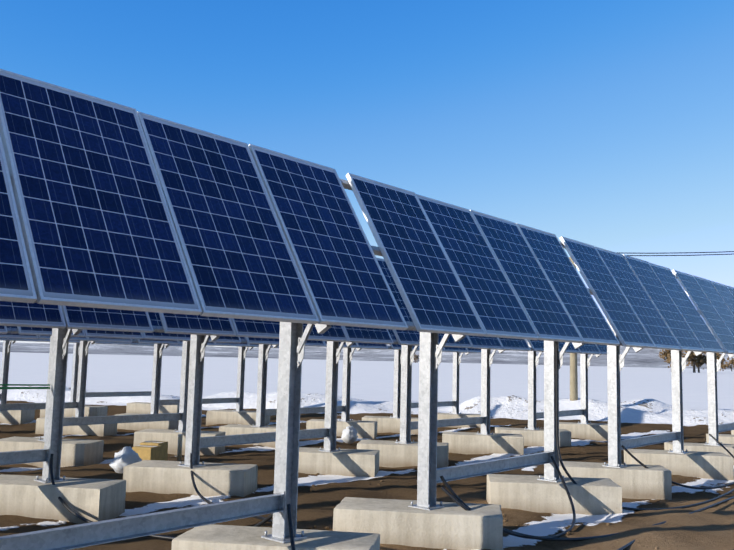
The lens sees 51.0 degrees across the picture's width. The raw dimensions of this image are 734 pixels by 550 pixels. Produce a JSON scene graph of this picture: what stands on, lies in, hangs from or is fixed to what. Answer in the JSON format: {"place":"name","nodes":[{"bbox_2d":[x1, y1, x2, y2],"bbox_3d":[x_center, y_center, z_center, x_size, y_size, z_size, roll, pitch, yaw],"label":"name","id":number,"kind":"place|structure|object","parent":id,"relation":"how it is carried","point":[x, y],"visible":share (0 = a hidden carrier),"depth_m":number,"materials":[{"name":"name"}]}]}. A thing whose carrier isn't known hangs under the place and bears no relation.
{"place":"outdoors","nodes":[
{"label":"outdoors","id":0,"kind":"place"},
{"bbox_2d":[0,340,721,353],"bbox_3d":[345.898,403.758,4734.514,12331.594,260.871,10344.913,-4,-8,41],"label":"mountain","id":1,"kind":"structure","parent":0,"point":[308,350],"depth_m":5801.40,"materials":[{"name":"white snow"}]},
{"bbox_2d":[0,352,733,549],"bbox_3d":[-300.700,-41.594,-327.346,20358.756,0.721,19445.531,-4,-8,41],"label":"ground","id":2,"kind":"structure","parent":0,"point":[712,528],"depth_m":13.63,"materials":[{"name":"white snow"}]},
{"bbox_2d":[109,446,141,472],"bbox_3d":[-3.313,2.552,10.564,0.363,0.401,0.457,-4,-8,41],"label":"clump","id":3,"kind":"object","parent":2,"relation":"on","point":[125,456],"visible":0.6,"depth_m":10.45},
{"bbox_2d":[132,434,182,460],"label":"cartons and pipe","id":4,"kind":"object","parent":2,"relation":"on","point":[151,450],"visible":0.65,"depth_m":11.29,"materials":[{"name":"cardboard"}]},
{"bbox_2d":[50,454,272,539],"bbox_3d":[-1.917,2.051,6.870,3.374,0.591,0.212,-3,-8,36],"label":"cable","id":5,"kind":"object","parent":2,"relation":"on","point":[259,524],"visible":0.33,"depth_m":7.29,"materials":[{"name":"black rubber"}]},
{"bbox_2d":[190,442,272,522],"bbox_3d":[-1.196,2.151,7.610,0.494,0.591,3.798,4,-7,-23],"label":"cable","id":6,"kind":"object","parent":2,"relation":"on","point":[204,498],"visible":0.48,"depth_m":8.69,"materials":[{"name":"black rubber"}]},
{"bbox_2d":[287,504,295,549],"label":"cable","id":7,"kind":"object","parent":2,"relation":"on","point":[291,532],"visible":1,"depth_m":5.44,"materials":[{"name":"black rubber"}]},
{"bbox_2d":[0,454,657,549],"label":"soil clods","id":8,"kind":"object","parent":2,"relation":"on","point":[504,520],"visible":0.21,"depth_m":7.78,"materials":[{"name":"brown soil"}]},
{"bbox_2d":[341,426,357,443],"bbox_3d":[-0.340,3.155,15.195,0.297,0.358,0.355,-4,-8,41],"label":"clump","id":9,"kind":"object","parent":2,"relation":"on","point":[349,435],"visible":1,"depth_m":15.10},
{"bbox_2d":[0,402,733,549],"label":"concrete blocks","id":10,"kind":"structure","parent":2,"relation":"on","point":[374,524],"depth_m":9.03,"materials":[{"name":"white concrete"}]},
{"bbox_2d":[0,178,733,549],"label":"support frame","id":11,"kind":"object","parent":10,"relation":"on","point":[288,434],"visible":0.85,"depth_m":8.93,"materials":[{"name":"silver metal"}]},
{"bbox_2d":[0,384,49,388],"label":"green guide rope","id":12,"kind":"object","parent":11,"relation":"attached to","point":[24,385],"visible":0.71,"depth_m":7.79,"materials":[{"name":"green"}]},
{"bbox_2d":[0,69,733,354],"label":"solar panels","id":13,"kind":"object","parent":11,"relation":"on","point":[120,224],"visible":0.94,"depth_m":5.86,"materials":[{"name":"blue glass"}]},
{"bbox_2d":[7,386,733,424],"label":"snow berm","id":14,"kind":"structure","parent":2,"relation":"on","point":[513,406],"depth_m":23.47,"materials":[{"name":"white snow"}]},
{"bbox_2d":[441,456,575,538],"bbox_3d":[1.628,2.210,7.598,0.719,0.592,2.227,-4,-8,41],"label":"cable","id":15,"kind":"object","parent":2,"relation":"on","point":[463,506],"visible":0.73,"depth_m":7.30,"materials":[{"name":"black rubber"}]},
{"bbox_2d":[569,257,577,400],"bbox_3d":[6.408,1.922,23.862,1.500,5.600,0.251,-4,-8,41],"label":"utility pole","id":16,"kind":"object","parent":2,"relation":"on","point":[573,380],"depth_m":23.64,"materials":[{"name":"wood"}]},
{"bbox_2d":[440,475,733,540],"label":"cable","id":17,"kind":"object","parent":2,"relation":"on","point":[452,492],"visible":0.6,"depth_m":7.03,"materials":[{"name":"black rubber"}]},
{"bbox_2d":[617,540,634,549],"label":"cable","id":18,"kind":"object","parent":2,"relation":"on","point":[624,547],"visible":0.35,"depth_m":6.90,"materials":[{"name":"black rubber"}]},
{"bbox_2d":[555,345,733,510],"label":"cable","id":19,"kind":"object","parent":2,"relation":"on","point":[558,447],"visible":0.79,"depth_m":8.82,"materials":[{"name":"black rubber"}]},
{"bbox_2d":[621,398,671,412],"bbox_3d":[8.256,4.404,25.335,7.414,0.701,5.480,1,-6,7],"label":"snow mound","id":20,"kind":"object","parent":2,"relation":"on","point":[650,405],"visible":0.12,"depth_m":24.90,"materials":[{"name":"white snow"}]},
{"bbox_2d":[659,349,687,367],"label":"tree","id":21,"kind":"object","parent":2,"relation":"on","point":[667,354],"visible":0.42,"depth_m":245.47,"materials":[{"name":"brown plant"}]},
{"bbox_2d":[621,433,733,488],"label":"cable","id":22,"kind":"object","parent":2,"relation":"on","point":[673,482],"visible":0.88,"depth_m":10.18,"materials":[{"name":"black rubber"}]},
{"bbox_2d":[683,351,706,372],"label":"tree","id":23,"kind":"object","parent":2,"relation":"on","point":[692,357],"visible":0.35,"depth_m":251.38,"materials":[{"name":"brown plant"}]},
{"bbox_2d":[686,352,706,372],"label":"tree","id":24,"kind":"object","parent":2,"relation":"on","point":[703,357],"visible":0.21,"depth_m":255.57,"materials":[{"name":"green plant"}]},
{"bbox_2d":[716,353,727,370],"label":"tree","id":25,"kind":"object","parent":2,"relation":"on","point":[718,358],"visible":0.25,"depth_m":270.40,"materials":[{"name":"brown plant"}]},
{"bbox_2d":[724,357,733,370],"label":"tree","id":26,"kind":"object","parent":2,"relation":"on","point":[729,365],"visible":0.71,"depth_m":593.23,"materials":[{"name":"brown plant"}]},
{"bbox_3d":[22.581,1.806,27.952,1.500,7.500,0.251,-4,-8,41],"label":"utility pole","id":27,"kind":"object","parent":2,"relation":"on","visible":0},
{"bbox_2d":[616,251,733,255],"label":"power lines","id":28,"kind":"object","parent":27,"relation":"attached to","point":[678,255],"visible":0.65,"depth_m":25.10,"materials":[{"name":"black metal"}]},
{"bbox_2d":[0,348,733,369],"bbox_3d":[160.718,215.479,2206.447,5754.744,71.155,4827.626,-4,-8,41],"label":"hills","id":29,"kind":"structure","parent":0,"point":[643,360],"depth_m":2506.49,"materials":[{"name":"white snow"}]},
{"bbox_2d":[0,0,733,347],"label":"sky","id":30,"kind":"structure","parent":0,"point":[604,124],"materials":[{"name":"blue"}]}
]}

